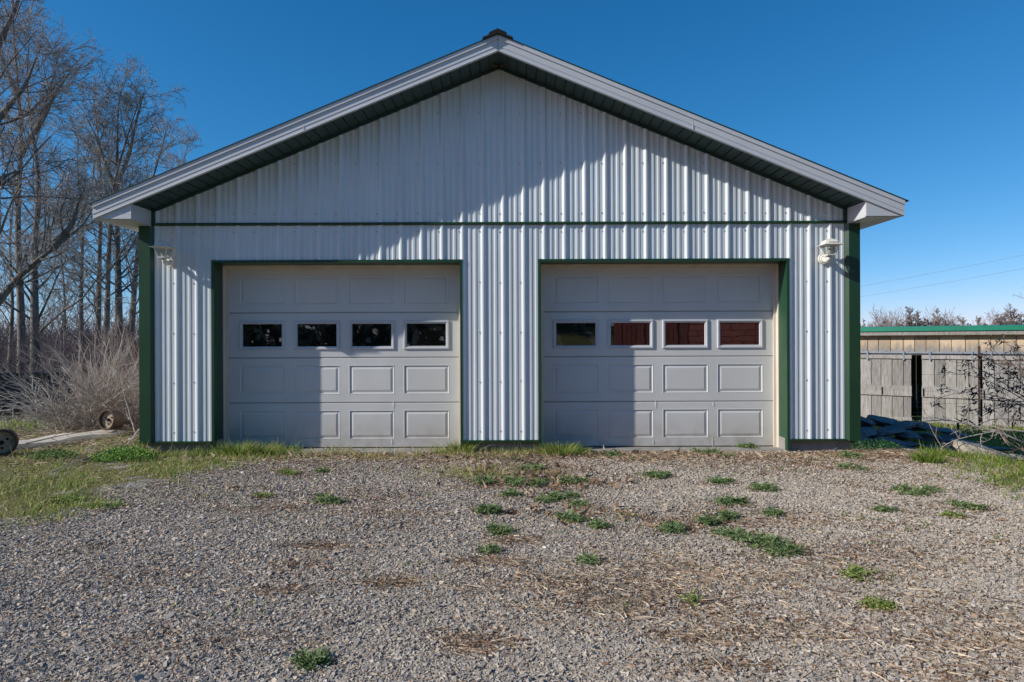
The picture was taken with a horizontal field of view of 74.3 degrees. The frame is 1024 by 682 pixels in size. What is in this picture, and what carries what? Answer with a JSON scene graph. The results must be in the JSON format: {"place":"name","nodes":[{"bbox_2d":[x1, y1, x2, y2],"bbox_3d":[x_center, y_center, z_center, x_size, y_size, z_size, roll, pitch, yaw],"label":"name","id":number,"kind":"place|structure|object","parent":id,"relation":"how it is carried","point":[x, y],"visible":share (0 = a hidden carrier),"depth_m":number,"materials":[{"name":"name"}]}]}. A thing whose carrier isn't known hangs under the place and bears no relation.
{"place":"outdoors","nodes":[
{"label":"outdoors","id":0,"kind":"place"},
{"bbox_2d":[0,447,1023,681],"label":"gravel","id":1,"kind":"structure","parent":0,"point":[531,669],"depth_m":3.39,"materials":[{"name":"gravel"}]},
{"bbox_2d":[83,497,127,508],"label":"weed clump","id":2,"kind":"object","parent":1,"relation":"on","point":[100,504],"visible":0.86,"depth_m":4.95,"materials":[{"name":"green plant"}]},
{"bbox_2d":[287,646,330,674],"bbox_3d":[-0.756,1.200,2.537,0.180,0.081,0.197,0,0,0],"label":"weed clump","id":3,"kind":"object","parent":1,"relation":"on","point":[307,661],"visible":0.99,"depth_m":2.53,"materials":[{"name":"green plant"}]},
{"bbox_2d":[313,491,349,504],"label":"weed clump","id":4,"kind":"object","parent":1,"relation":"on","point":[327,498],"visible":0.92,"depth_m":5.02,"materials":[{"name":"green plant"}]},
{"bbox_2d":[478,543,503,554],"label":"weed clump","id":5,"kind":"object","parent":1,"relation":"on","point":[494,547],"visible":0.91,"depth_m":3.87,"materials":[{"name":"green plant"}]},
{"bbox_2d":[483,518,517,536],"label":"weed clump","id":6,"kind":"object","parent":1,"relation":"on","point":[505,528],"visible":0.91,"depth_m":4.28,"materials":[{"name":"green plant"}]},
{"bbox_2d":[498,488,521,496],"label":"weed clump","id":7,"kind":"object","parent":1,"relation":"on","point":[509,492],"visible":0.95,"depth_m":5.26,"materials":[{"name":"green plant"}]},
{"bbox_2d":[565,498,589,507],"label":"weed clump","id":8,"kind":"object","parent":1,"relation":"on","point":[584,503],"visible":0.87,"depth_m":4.96,"materials":[{"name":"green plant"}]},
{"bbox_2d":[574,553,601,566],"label":"weed clump","id":9,"kind":"object","parent":1,"relation":"on","point":[587,560],"visible":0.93,"depth_m":3.69,"materials":[{"name":"green plant"}]},
{"bbox_2d":[586,518,612,529],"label":"weed clump","id":10,"kind":"object","parent":1,"relation":"on","point":[598,524],"visible":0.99,"depth_m":4.39,"materials":[{"name":"green plant"}]},
{"bbox_2d":[640,468,672,479],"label":"weed clump","id":11,"kind":"object","parent":1,"relation":"on","point":[660,474],"visible":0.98,"depth_m":5.95,"materials":[{"name":"green plant"}]},
{"bbox_2d":[652,519,688,534],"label":"weed clump","id":12,"kind":"object","parent":1,"relation":"on","point":[669,527],"visible":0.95,"depth_m":4.29,"materials":[{"name":"green plant"}]},
{"bbox_2d":[710,496,750,505],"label":"weed clump","id":13,"kind":"object","parent":1,"relation":"on","point":[737,499],"visible":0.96,"depth_m":5.00,"materials":[{"name":"green plant"}]},
{"bbox_2d":[707,525,755,541],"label":"weed clump","id":14,"kind":"object","parent":1,"relation":"on","point":[732,533],"visible":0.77,"depth_m":4.18,"materials":[{"name":"green plant"}]},
{"bbox_2d":[748,481,780,492],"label":"weed clump","id":15,"kind":"object","parent":1,"relation":"on","point":[763,486],"visible":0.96,"depth_m":5.40,"materials":[{"name":"green plant"}]},
{"bbox_2d":[762,537,810,558],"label":"weed clump","id":16,"kind":"object","parent":1,"relation":"on","point":[774,549],"visible":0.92,"depth_m":3.80,"materials":[{"name":"green plant"}]},
{"bbox_2d":[839,564,879,582],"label":"weed clump","id":17,"kind":"object","parent":1,"relation":"on","point":[859,570],"visible":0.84,"depth_m":3.45,"materials":[{"name":"green plant"}]},
{"bbox_2d":[857,594,896,613],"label":"weed clump","id":18,"kind":"object","parent":1,"relation":"on","point":[888,604],"visible":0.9,"depth_m":3.05,"materials":[{"name":"green plant"}]},
{"bbox_2d":[887,483,946,496],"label":"weed clump","id":19,"kind":"object","parent":1,"relation":"on","point":[907,490],"visible":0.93,"depth_m":5.29,"materials":[{"name":"green plant"}]},
{"bbox_2d":[0,401,1023,681],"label":"ground","id":20,"kind":"structure","parent":0,"point":[916,413],"depth_m":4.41,"materials":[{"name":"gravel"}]},
{"bbox_2d":[0,428,18,455],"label":"rusty wheel","id":21,"kind":"object","parent":20,"relation":"on","point":[9,440],"visible":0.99,"depth_m":7.20,"materials":[{"name":"black metal"}]},
{"bbox_2d":[0,371,77,423],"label":"bush","id":22,"kind":"object","parent":20,"relation":"on","point":[48,378],"visible":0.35,"depth_m":13.57,"materials":[{"name":"plant"}]},
{"bbox_2d":[0,126,84,371],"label":"bare tree","id":23,"kind":"object","parent":20,"relation":"on","point":[12,302],"visible":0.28,"depth_m":27.00,"materials":[{"name":"brown plant"}]},
{"bbox_2d":[0,169,105,305],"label":"bare tree","id":24,"kind":"object","parent":20,"relation":"on","point":[63,236],"visible":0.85,"depth_m":20.92,"materials":[{"name":"brown plant"}]},
{"bbox_2d":[26,447,79,459],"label":"leafy plant","id":25,"kind":"object","parent":20,"relation":"on","point":[42,454],"visible":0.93,"depth_m":7.01,"materials":[{"name":"green plant"}]},
{"bbox_2d":[0,0,109,257],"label":"bare tree","id":26,"kind":"object","parent":20,"relation":"on","point":[4,33],"visible":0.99,"depth_m":19.98,"materials":[{"name":"brown plant"}]},
{"bbox_2d":[7,111,125,380],"bbox_3d":[-18.974,-3.915,28.999,4.614,12.340,3.978,0,0,0],"label":"bare tree","id":27,"kind":"object","parent":20,"relation":"on","point":[81,248],"visible":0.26,"depth_m":28.93,"materials":[{"name":"brown plant"}]},
{"bbox_2d":[0,0,134,371],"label":"bare tree","id":28,"kind":"object","parent":20,"relation":"on","point":[20,306],"visible":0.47,"depth_m":24.00,"materials":[{"name":"brown plant"}]},
{"bbox_2d":[46,489,90,504],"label":"weed clump","id":29,"kind":"object","parent":20,"relation":"on","point":[72,496],"visible":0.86,"depth_m":5.17,"materials":[{"name":"green plant"}]},
{"bbox_2d":[0,322,137,418],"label":"dead shrub","id":30,"kind":"object","parent":20,"relation":"on","point":[72,367],"visible":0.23,"depth_m":11.04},
{"bbox_2d":[0,0,138,389],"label":"bare tree","id":31,"kind":"object","parent":20,"relation":"on","point":[33,300],"visible":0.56,"depth_m":22.87,"materials":[{"name":"brown plant"}]},
{"bbox_2d":[0,259,138,416],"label":"thicket","id":32,"kind":"object","parent":20,"relation":"on","point":[43,361],"visible":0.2,"depth_m":19.64,"materials":[{"name":"plant"}]},
{"bbox_2d":[0,321,138,434],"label":"dead shrub","id":33,"kind":"object","parent":20,"relation":"on","point":[86,393],"visible":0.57,"depth_m":9.40,"materials":[{"name":"plant"}]},
{"bbox_2d":[0,306,138,375],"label":"brush","id":34,"kind":"object","parent":20,"relation":"on","point":[5,335],"visible":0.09,"depth_m":40.34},
{"bbox_2d":[0,354,138,430],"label":"dead shrub","id":35,"kind":"object","parent":20,"relation":"on","point":[47,422],"visible":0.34,"depth_m":9.68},
{"bbox_2d":[0,379,138,434],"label":"dead shrub","id":36,"kind":"object","parent":20,"relation":"on","point":[57,424],"visible":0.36,"depth_m":9.25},
{"bbox_2d":[14,143,125,370],"bbox_3d":[-19.909,-3.304,29.823,4.355,11.122,3.882,0,0,14],"label":"bare tree","id":37,"kind":"object","parent":20,"relation":"on","point":[64,296],"visible":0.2,"depth_m":29.89,"materials":[{"name":"brown plant"}]},
{"bbox_2d":[16,430,123,449],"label":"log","id":38,"kind":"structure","parent":20,"relation":"on","point":[71,437],"depth_m":8.17,"materials":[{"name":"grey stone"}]},
{"bbox_2d":[98,409,130,429],"bbox_3d":[-5.140,1.025,8.802,0.268,0.268,0.355,0,-6,16],"label":"rusty wheel","id":39,"kind":"object","parent":38,"relation":"on","point":[108,419],"visible":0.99,"depth_m":8.68,"materials":[{"name":"black metal"}]},
{"bbox_2d":[26,408,116,443],"bbox_3d":[-5.353,1.001,8.128,0.304,0.448,1.307,0,0,13],"label":"fallen branch","id":40,"kind":"object","parent":20,"relation":"on","point":[66,432],"visible":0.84,"depth_m":8.19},
{"bbox_2d":[11,261,138,413],"bbox_3d":[-7.338,0.295,13.002,3.330,3.666,2.608,0,0,0],"label":"dead shrub","id":41,"kind":"object","parent":20,"relation":"on","point":[118,338],"visible":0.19,"depth_m":12.51,"materials":[{"name":"brown plant"}]},
{"bbox_2d":[24,343,138,435],"bbox_3d":[-5.240,0.760,9.566,2.491,1.457,2.329,0,0,0],"label":"dead shrub","id":42,"kind":"object","parent":20,"relation":"on","point":[130,404],"visible":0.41,"depth_m":9.16,"materials":[{"name":"plant"}]},
{"bbox_2d":[45,74,136,371],"bbox_3d":[-15.824,-4.039,25.277,3.481,12.568,5.833,0,0,-27],"label":"bare tree","id":43,"kind":"object","parent":20,"relation":"on","point":[99,251],"visible":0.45,"depth_m":25.71,"materials":[{"name":"brown plant"}]},
{"bbox_2d":[45,310,138,418],"bbox_3d":[-6.090,0.438,10.783,2.842,1.926,2.315,0,0,22],"label":"dead shrub","id":44,"kind":"object","parent":20,"relation":"on","point":[117,362],"visible":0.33,"depth_m":10.41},
{"bbox_2d":[62,379,138,431],"bbox_3d":[-5.436,0.957,9.572,1.630,0.871,1.344,0,0,-16],"label":"dead shrub","id":45,"kind":"object","parent":20,"relation":"on","point":[95,411],"visible":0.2,"depth_m":9.21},
{"bbox_2d":[14,53,188,376],"bbox_3d":[-14.643,-4.062,25.213,4.711,12.604,5.495,0,0,0],"label":"bare tree","id":46,"kind":"object","parent":20,"relation":"on","point":[110,244],"visible":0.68,"depth_m":24.75,"materials":[{"name":"brown plant"}]},
{"bbox_2d":[41,49,174,382],"bbox_3d":[-14.570,-4.375,25.709,4.997,13.222,4.668,0,0,15],"label":"bare tree","id":47,"kind":"object","parent":20,"relation":"on","point":[118,139],"visible":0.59,"depth_m":25.42,"materials":[{"name":"brown plant"}]},
{"bbox_2d":[89,445,160,463],"bbox_3d":[-3.995,1.139,6.947,0.702,0.200,0.441,0,0,0],"label":"leafy plant","id":48,"kind":"object","parent":20,"relation":"on","point":[121,455],"visible":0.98,"depth_m":6.89,"materials":[{"name":"green plant"}]},
{"bbox_2d":[86,85,197,382],"bbox_3d":[-14.936,-4.307,27.490,4.468,13.080,5.627,0,0,-19],"label":"bare tree","id":49,"kind":"object","parent":20,"relation":"on","point":[133,291],"visible":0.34,"depth_m":27.89,"materials":[{"name":"brown plant"}]},
{"bbox_2d":[122,125,202,241],"bbox_3d":[-16.319,-4.151,32.636,4.801,12.784,4.830,0,0,0],"label":"bare tree","id":50,"kind":"object","parent":20,"relation":"on","point":[177,160],"visible":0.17,"depth_m":32.66,"materials":[{"name":"brown plant"}]},
{"bbox_2d":[202,438,271,456],"bbox_3d":[-3.006,1.170,7.346,0.725,0.196,0.594,0,0,0],"label":"grass tuft","id":51,"kind":"object","parent":20,"relation":"on","point":[238,446],"visible":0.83,"depth_m":7.34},
{"bbox_2d":[242,440,289,456],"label":"grass tuft","id":52,"kind":"object","parent":20,"relation":"on","point":[266,449],"visible":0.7,"depth_m":7.41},
{"bbox_2d":[275,467,300,475],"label":"weed clump","id":53,"kind":"object","parent":20,"relation":"on","point":[289,472],"visible":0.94,"depth_m":6.18,"materials":[{"name":"green plant"}]},
{"bbox_2d":[440,440,486,452],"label":"grass tuft","id":54,"kind":"object","parent":20,"relation":"on","point":[468,447],"visible":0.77,"depth_m":7.53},
{"bbox_2d":[469,475,495,485],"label":"weed clump","id":55,"kind":"object","parent":20,"relation":"on","point":[486,479],"visible":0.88,"depth_m":5.72,"materials":[{"name":"green plant"}]},
{"bbox_2d":[471,502,502,515],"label":"weed clump","id":56,"kind":"object","parent":20,"relation":"on","point":[488,508],"visible":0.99,"depth_m":4.75,"materials":[{"name":"green plant"}]},
{"bbox_2d":[88,28,908,452],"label":"garage","id":57,"kind":"structure","parent":20,"relation":"on","point":[526,246],"depth_m":7.57,"materials":[{"name":"white metal"}]},
{"bbox_2d":[149,237,176,266],"bbox_3d":[-3.812,-0.981,7.420,0.212,0.306,0.262,0,0,0],"label":"wall lantern","id":58,"kind":"object","parent":57,"relation":"attached to","point":[170,260],"depth_m":7.39,"materials":[{"name":"white metal"}]},
{"bbox_2d":[229,269,458,447],"bbox_3d":[-1.953,0.194,7.888,2.716,2.095,0.064,0,0,0],"label":"garage door","id":59,"kind":"structure","parent":57,"relation":"in","point":[348,357],"depth_m":7.87,"materials":[{"name":"paint"}]},
{"bbox_2d":[543,268,772,446],"bbox_3d":[1.700,0.190,7.888,2.713,2.115,0.064,0,0,0],"label":"garage door","id":60,"kind":"structure","parent":57,"relation":"in","point":[632,356],"depth_m":7.87,"materials":[{"name":"paint"}]},
{"bbox_2d":[816,235,843,263],"bbox_3d":[3.478,-1.009,7.420,0.212,0.306,0.262,0,0,0],"label":"wall lantern","id":61,"kind":"object","parent":57,"relation":"attached to","point":[823,258],"depth_m":7.39,"materials":[{"name":"white metal"}]},
{"bbox_2d":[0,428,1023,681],"bbox_3d":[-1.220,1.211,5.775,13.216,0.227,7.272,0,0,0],"label":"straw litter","id":62,"kind":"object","parent":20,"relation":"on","point":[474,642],"visible":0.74,"depth_m":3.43,"materials":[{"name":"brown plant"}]},
{"bbox_2d":[16,445,1007,671],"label":"dead leaves","id":63,"kind":"object","parent":20,"relation":"on","point":[552,485],"depth_m":5.36,"materials":[{"name":"plant"}]},
{"bbox_2d":[500,472,551,487],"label":"weed clump","id":64,"kind":"object","parent":20,"relation":"on","point":[520,480],"visible":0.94,"depth_m":5.67,"materials":[{"name":"green plant"}]},
{"bbox_2d":[517,461,546,470],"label":"weed clump","id":65,"kind":"object","parent":20,"relation":"on","point":[538,466],"visible":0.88,"depth_m":6.33,"materials":[{"name":"green plant"}]},
{"bbox_2d":[54,448,1023,615],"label":"ground weeds","id":66,"kind":"object","parent":20,"relation":"on","point":[992,541],"visible":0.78,"depth_m":4.62,"materials":[{"name":"green plant"}]},
{"bbox_2d":[533,489,580,503],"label":"weed clump","id":67,"kind":"object","parent":20,"relation":"on","point":[553,497],"visible":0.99,"depth_m":5.15,"materials":[{"name":"green plant"}]},
{"bbox_2d":[534,440,590,455],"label":"grass tuft","id":68,"kind":"object","parent":20,"relation":"on","point":[558,448],"visible":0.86,"depth_m":7.24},
{"bbox_2d":[552,508,589,521],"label":"weed clump","id":69,"kind":"object","parent":20,"relation":"on","point":[569,515],"visible":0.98,"depth_m":4.58,"materials":[{"name":"green plant"}]},
{"bbox_2d":[556,473,590,484],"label":"weed clump","id":70,"kind":"object","parent":20,"relation":"on","point":[563,480],"visible":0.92,"depth_m":5.76,"materials":[{"name":"green plant"}]},
{"bbox_2d":[675,590,704,606],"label":"weed clump","id":71,"kind":"object","parent":20,"relation":"on","point":[686,598],"visible":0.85,"depth_m":3.12,"materials":[{"name":"green plant"}]},
{"bbox_2d":[689,447,736,455],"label":"weed clump","id":72,"kind":"object","parent":20,"relation":"on","point":[709,451],"visible":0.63,"depth_m":7.33,"materials":[{"name":"green plant"}]},
{"bbox_2d":[694,508,743,526],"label":"weed clump","id":73,"kind":"object","parent":20,"relation":"on","point":[725,514],"visible":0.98,"depth_m":4.51,"materials":[{"name":"green plant"}]},
{"bbox_2d":[709,474,736,484],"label":"weed clump","id":74,"kind":"object","parent":20,"relation":"on","point":[719,480],"visible":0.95,"depth_m":5.68,"materials":[{"name":"green plant"}]},
{"bbox_2d":[738,531,785,549],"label":"weed clump","id":75,"kind":"object","parent":20,"relation":"on","point":[755,541],"visible":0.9,"depth_m":3.98,"materials":[{"name":"green plant"}]},
{"bbox_2d":[755,506,788,516],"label":"weed clump","id":76,"kind":"object","parent":20,"relation":"on","point":[769,512],"visible":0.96,"depth_m":4.68,"materials":[{"name":"green plant"}]},
{"bbox_2d":[838,450,863,457],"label":"weed clump","id":77,"kind":"object","parent":20,"relation":"on","point":[852,454],"visible":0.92,"depth_m":6.98,"materials":[{"name":"green plant"}]},
{"bbox_2d":[835,462,868,471],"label":"weed clump","id":78,"kind":"object","parent":20,"relation":"on","point":[841,465],"visible":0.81,"depth_m":6.32,"materials":[{"name":"green plant"}]},
{"bbox_2d":[849,438,902,450],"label":"leafy plant","id":79,"kind":"object","parent":20,"relation":"on","point":[880,444],"visible":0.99,"depth_m":7.46,"materials":[{"name":"green plant"}]},
{"bbox_2d":[870,505,897,512],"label":"weed clump","id":80,"kind":"object","parent":20,"relation":"on","point":[884,508],"visible":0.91,"depth_m":4.69,"materials":[{"name":"green plant"}]},
{"bbox_2d":[872,436,906,445],"bbox_3d":[4.593,1.232,8.300,0.503,0.105,0.350,4,6,-6],"label":"slate rock","id":81,"kind":"object","parent":20,"relation":"on","point":[899,442],"visible":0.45,"depth_m":8.21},
{"bbox_2d":[895,306,928,325],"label":"bare tree","id":82,"kind":"object","parent":20,"relation":"on","point":[908,320],"visible":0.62,"depth_m":94.51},
{"bbox_2d":[910,310,932,335],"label":"bare tree","id":83,"kind":"object","parent":20,"relation":"on","point":[916,314],"visible":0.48,"depth_m":96.14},
{"bbox_2d":[902,449,952,462],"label":"grass tuft","id":84,"kind":"object","parent":20,"relation":"on","point":[921,456],"visible":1,"depth_m":6.66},
{"bbox_2d":[927,308,951,335],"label":"bare tree","id":85,"kind":"object","parent":20,"relation":"on","point":[936,322],"visible":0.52,"depth_m":95.81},
{"bbox_2d":[860,325,1023,427],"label":"shed","id":86,"kind":"structure","parent":20,"relation":"on","point":[898,363],"depth_m":17.45,"materials":[{"name":"beige wood"}]},
{"bbox_2d":[861,351,911,420],"bbox_3d":[10.010,1.194,18.110,1.228,1.855,0.073,0,0,39],"label":"sliding door","id":87,"kind":"structure","parent":86,"relation":"in","point":[887,390],"depth_m":18.10,"materials":[{"name":"grey wood"}]},
{"bbox_2d":[922,351,977,424],"bbox_3d":[11.160,1.190,17.179,1.273,1.855,0.073,0,0,39],"label":"sliding door","id":88,"kind":"structure","parent":86,"relation":"in","point":[929,391],"depth_m":17.21,"materials":[{"name":"grey wood"}]},
{"bbox_2d":[982,352,1023,427],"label":"sliding door","id":89,"kind":"structure","parent":86,"relation":"in","point":[987,402],"depth_m":16.53,"materials":[{"name":"grey wood"}]},
{"bbox_2d":[862,303,1023,351],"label":"woods","id":90,"kind":"object","parent":20,"relation":"on","point":[879,322],"visible":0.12,"depth_m":105.82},
{"bbox_2d":[943,433,973,437],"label":"slate rock","id":91,"kind":"object","parent":20,"relation":"on","point":[966,435],"visible":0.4,"depth_m":8.99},
{"bbox_2d":[937,427,958,433],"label":"slate rock","id":92,"kind":"object","parent":91,"relation":"on","point":[947,430],"visible":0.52,"depth_m":8.88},
{"bbox_2d":[914,421,942,432],"bbox_3d":[5.468,1.121,8.903,0.425,0.091,0.307,16,7,11],"label":"slate rock","id":93,"kind":"object","parent":92,"relation":"on","point":[924,425],"visible":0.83,"depth_m":8.80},
{"bbox_2d":[944,498,988,510],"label":"weed clump","id":94,"kind":"object","parent":20,"relation":"on","point":[963,504],"visible":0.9,"depth_m":4.75,"materials":[{"name":"green plant"}]},
{"bbox_2d":[911,410,1023,445],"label":"fallen branch","id":95,"kind":"object","parent":20,"relation":"on","point":[997,432],"visible":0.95,"depth_m":7.89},
{"bbox_2d":[922,346,1018,430],"bbox_3d":[10.110,1.036,13.387,3.530,1.870,0.071,0,0,15],"label":"wire fence","id":96,"kind":"object","parent":20,"relation":"on","point":[979,388],"visible":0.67,"depth_m":13.59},
{"bbox_2d":[930,293,1023,428],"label":"withered bush","id":97,"kind":"object","parent":20,"relation":"on","point":[1013,373],"visible":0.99,"depth_m":10.11,"materials":[{"name":"brown plant"}]},
{"bbox_2d":[933,414,1023,451],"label":"fallen branch","id":98,"kind":"object","parent":20,"relation":"on","point":[979,434],"visible":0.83,"depth_m":7.80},
{"bbox_2d":[950,438,1017,460],"bbox_3d":[5.495,1.322,7.896,0.720,0.203,0.475,13,8,11],"label":"boulder","id":99,"kind":"object","parent":20,"relation":"on","point":[961,444],"visible":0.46,"depth_m":7.80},
{"bbox_2d":[994,422,1023,452],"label":"fallen branch","id":100,"kind":"object","parent":20,"relation":"on","point":[1006,440],"visible":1,"depth_m":7.71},
{"bbox_2d":[995,303,1023,334],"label":"bare tree","id":101,"kind":"object","parent":20,"relation":"on","point":[1010,321],"visible":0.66,"depth_m":94.94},
{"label":"earth mound","id":102,"kind":"structure","parent":20,"relation":"on","visible":0},
{"bbox_2d":[861,416,876,426],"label":"slate rock","id":103,"kind":"object","parent":102,"relation":"on","point":[865,422],"visible":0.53,"depth_m":8.99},
{"bbox_2d":[861,427,877,436],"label":"slate rock","id":104,"kind":"object","parent":102,"relation":"on","point":[869,431],"visible":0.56,"depth_m":8.52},
{"bbox_2d":[871,427,906,436],"bbox_3d":[4.748,1.163,8.601,0.484,0.119,0.311,-6,-1,11],"label":"slate rock","id":105,"kind":"object","parent":102,"relation":"on","point":[885,431],"visible":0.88,"depth_m":8.53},
{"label":"slate stone","id":106,"kind":"object","parent":102,"relation":"on","visible":0},
{"bbox_2d":[931,441,946,445],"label":"slate stone","id":107,"kind":"object","parent":106,"relation":"on","point":[943,442],"visible":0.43,"depth_m":8.49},
{"bbox_2d":[918,432,944,441],"bbox_3d":[5.333,1.227,8.610,0.342,0.108,0.322,7,-3,-6],"label":"slate rock","id":108,"kind":"object","parent":107,"relation":"on","point":[928,436],"visible":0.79,"depth_m":8.53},
{"bbox_2d":[894,430,923,439],"bbox_3d":[5.049,1.195,8.590,0.414,0.103,0.366,3,5,-17],"label":"slate rock","id":109,"kind":"object","parent":108,"relation":"on","point":[910,434],"visible":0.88,"depth_m":8.49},
{"bbox_2d":[884,420,917,429],"bbox_3d":[5.098,1.117,8.897,0.341,0.083,0.361,-15,7,-17],"label":"slate rock","id":110,"kind":"object","parent":109,"relation":"on","point":[905,424],"visible":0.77,"depth_m":8.82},
{"bbox_2d":[866,415,897,426],"bbox_3d":[5.001,1.097,9.181,0.379,0.163,0.456,0,0,-43],"label":"slate rock","id":111,"kind":"object","parent":110,"relation":"on","point":[880,421],"visible":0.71,"depth_m":9.11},
{"bbox_2d":[0,0,1023,338],"label":"sky","id":112,"kind":"structure","parent":0,"point":[920,102],"materials":[{"name":"blue"}]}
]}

